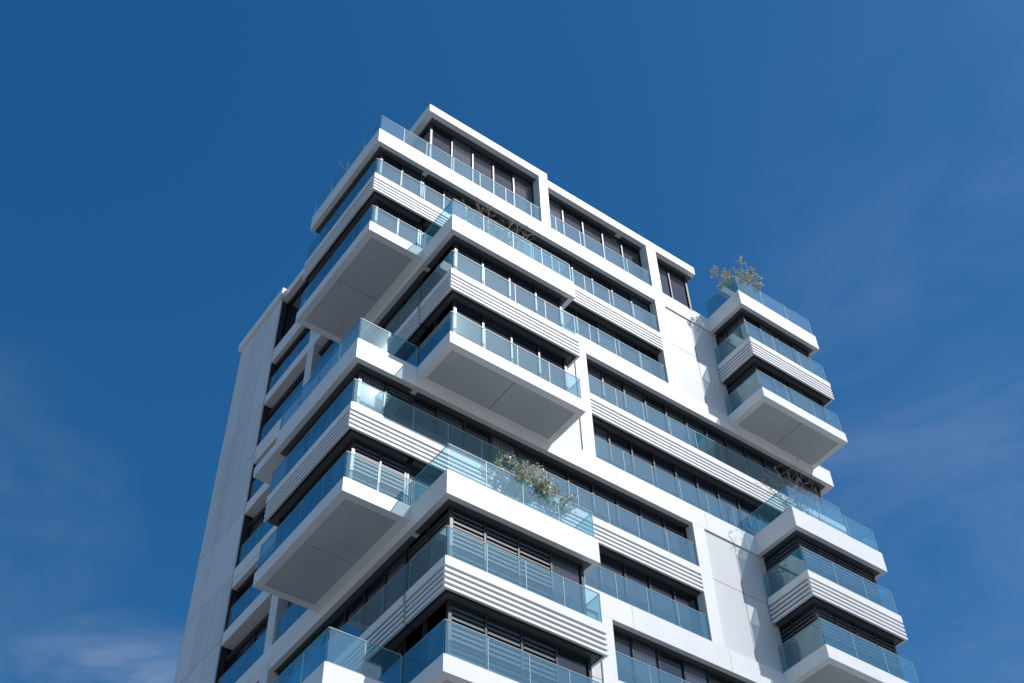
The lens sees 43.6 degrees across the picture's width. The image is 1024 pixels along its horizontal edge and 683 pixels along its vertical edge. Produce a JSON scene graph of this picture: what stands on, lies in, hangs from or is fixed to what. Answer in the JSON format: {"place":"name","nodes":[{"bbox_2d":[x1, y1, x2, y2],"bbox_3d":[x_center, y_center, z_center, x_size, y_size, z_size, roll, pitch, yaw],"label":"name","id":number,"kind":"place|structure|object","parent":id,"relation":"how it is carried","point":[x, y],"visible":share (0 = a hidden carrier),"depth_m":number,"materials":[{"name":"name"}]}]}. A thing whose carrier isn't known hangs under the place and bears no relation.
{"place":"outdoors","nodes":[
{"label":"outdoors","id":0,"kind":"place"},
{"bbox_2d":[215,301,287,682],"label":"wall backing","id":1,"kind":"object","parent":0,"point":[232,602],"depth_m":53.60,"materials":[{"name":"grey paint"}]},
{"bbox_2d":[259,330,321,682],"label":"bay piers","id":2,"kind":"structure","parent":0,"point":[275,626],"depth_m":45.56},
{"bbox_2d":[285,118,690,316],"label":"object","id":3,"kind":"structure","parent":0,"point":[483,151],"depth_m":59.77,"materials":[{"name":"white paint"}]},
{"bbox_2d":[0,0,1023,682],"label":"sky","id":4,"kind":"structure","parent":0,"point":[166,165],"materials":[{"name":"blue"}]},
{"bbox_2d":[218,116,911,682],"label":"balustrade rail","id":5,"kind":"object","parent":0,"point":[510,454],"visible":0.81,"depth_m":47.03,"materials":[{"name":"silver metal"}]},
{"bbox_2d":[236,205,901,682],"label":"window blinds","id":6,"kind":"object","parent":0,"point":[436,541],"depth_m":40.76,"materials":[{"name":"grey metal"}]},
{"bbox_2d":[232,128,907,682],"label":"slab edges","id":7,"kind":"object","parent":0,"point":[440,492],"visible":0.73,"depth_m":46.06,"materials":[{"name":"white paint"}]},
{"bbox_2d":[223,315,726,679],"bbox_3d":[0.268,15.229,46.439,23.380,49.478,18.830,28,-55,-24],"label":"room interior","id":8,"kind":"object","parent":7,"relation":"on","point":[229,651],"visible":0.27,"depth_m":55.26,"materials":[{"name":"black"}]},
{"bbox_2d":[224,146,900,682],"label":"recess ceiling","id":9,"kind":"structure","parent":8,"relation":"on","point":[424,616],"depth_m":47.45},
{"bbox_2d":[461,187,542,251],"bbox_3d":[-0.581,-4.238,51.083,3.923,2.924,2.063,28,-55,-24],"label":"bare shrub","id":10,"kind":"object","parent":7,"relation":"on","point":[487,225],"visible":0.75,"depth_m":50.88,"materials":[{"name":"plant"}]},
{"bbox_2d":[476,451,576,522],"bbox_3d":[0.554,4.944,41.097,3.573,2.157,1.797,28,-55,-24],"label":"terrace shrub","id":11,"kind":"object","parent":7,"relation":"on","point":[512,488],"visible":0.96,"depth_m":40.87,"materials":[{"name":"green plant"}]},
{"bbox_2d":[265,237,869,682],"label":"box soffit","id":12,"kind":"structure","parent":7,"relation":"attached to","point":[333,549],"depth_m":45.11,"materials":[{"name":"white paint"}]},
{"bbox_2d":[217,129,918,682],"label":"balustrade joints","id":13,"kind":"object","parent":7,"relation":"on","point":[523,497],"visible":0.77,"depth_m":46.42,"materials":[{"name":"silver metal"}]},
{"bbox_2d":[266,172,902,682],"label":"band fascia","id":14,"kind":"structure","parent":7,"relation":"attached to","point":[498,582],"depth_m":46.37,"materials":[{"name":"white paint"}]},
{"bbox_2d":[267,191,903,671],"bbox_3d":[3.926,13.150,41.617,24.470,40.359,7.720,28,-55,-24],"label":"louvre back","id":15,"kind":"object","parent":7,"relation":"on","point":[593,415],"visible":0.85,"depth_m":46.27,"materials":[{"name":"grey metal"}]},
{"bbox_2d":[263,178,907,671],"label":"louvre slats","id":16,"kind":"object","parent":15,"relation":"attached to","point":[411,610],"visible":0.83,"depth_m":45.99,"materials":[{"name":"white metal"}]},
{"bbox_2d":[326,305,908,682],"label":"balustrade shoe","id":17,"kind":"object","parent":7,"relation":"on","point":[585,584],"visible":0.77,"depth_m":41.44,"materials":[{"name":"grey metal"}]},
{"bbox_2d":[533,176,724,682],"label":"frame columns","id":18,"kind":"structure","parent":7,"relation":"on","point":[707,599],"depth_m":48.88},
{"bbox_2d":[709,255,763,301],"bbox_3d":[10.901,-2.613,61.550,2.847,2.810,2.293,28,-55,-24],"label":"terrace shrub","id":19,"kind":"object","parent":7,"relation":"on","point":[742,286],"visible":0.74,"depth_m":61.50,"materials":[{"name":"green plant"}]},
{"bbox_2d":[756,458,826,515],"bbox_3d":[11.517,6.435,51.770,3.352,2.953,2.188,28,-55,-24],"label":"bare shrub","id":20,"kind":"object","parent":7,"relation":"on","point":[800,506],"visible":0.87,"depth_m":51.56,"materials":[{"name":"green plant"}]},
{"bbox_2d":[270,193,899,672],"bbox_3d":[0.438,16.608,44.839,24.360,47.090,19.460,28,-55,-24],"label":"cladding","id":21,"kind":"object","parent":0,"point":[410,459],"visible":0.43,"depth_m":46.26,"materials":[{"name":"white metal"}]},
{"label":"ground","id":22,"kind":"structure","parent":0,"visible":0},
{"bbox_2d":[174,354,241,682],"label":"wall","id":23,"kind":"structure","parent":22,"relation":"on","point":[206,525],"depth_m":57.70,"materials":[{"name":"white paint"}]},
{"bbox_2d":[175,300,787,682],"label":"wall panels","id":24,"kind":"object","parent":22,"relation":"on","point":[750,629],"visible":0.73,"depth_m":53.69,"materials":[{"name":"white paint"}]},
{"bbox_2d":[238,288,286,352],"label":"roof coping","id":25,"kind":"object","parent":24,"relation":"on","point":[279,297],"visible":1,"depth_m":65.39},
{"bbox_2d":[221,333,346,682],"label":"bay slabs","id":26,"kind":"structure","parent":24,"relation":"attached to","point":[246,622],"depth_m":48.63,"materials":[{"name":"white concrete"}]},
{"bbox_2d":[283,104,694,302],"bbox_3d":[-2.418,-1.632,65.190,15.800,0.940,17.500,28,-55,-24],"label":"roof frame","id":27,"kind":"object","parent":24,"relation":"on","point":[430,112],"visible":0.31,"depth_m":60.15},
{"bbox_2d":[223,123,904,682],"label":"window mullions","id":28,"kind":"object","parent":24,"relation":"attached to","point":[449,603],"depth_m":47.03,"materials":[{"name":"grey metal"}]},
{"bbox_2d":[225,126,900,682],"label":"window panes","id":29,"kind":"object","parent":28,"relation":"in","point":[423,424],"visible":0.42,"depth_m":47.54,"materials":[{"name":"blue glass"}]}
]}

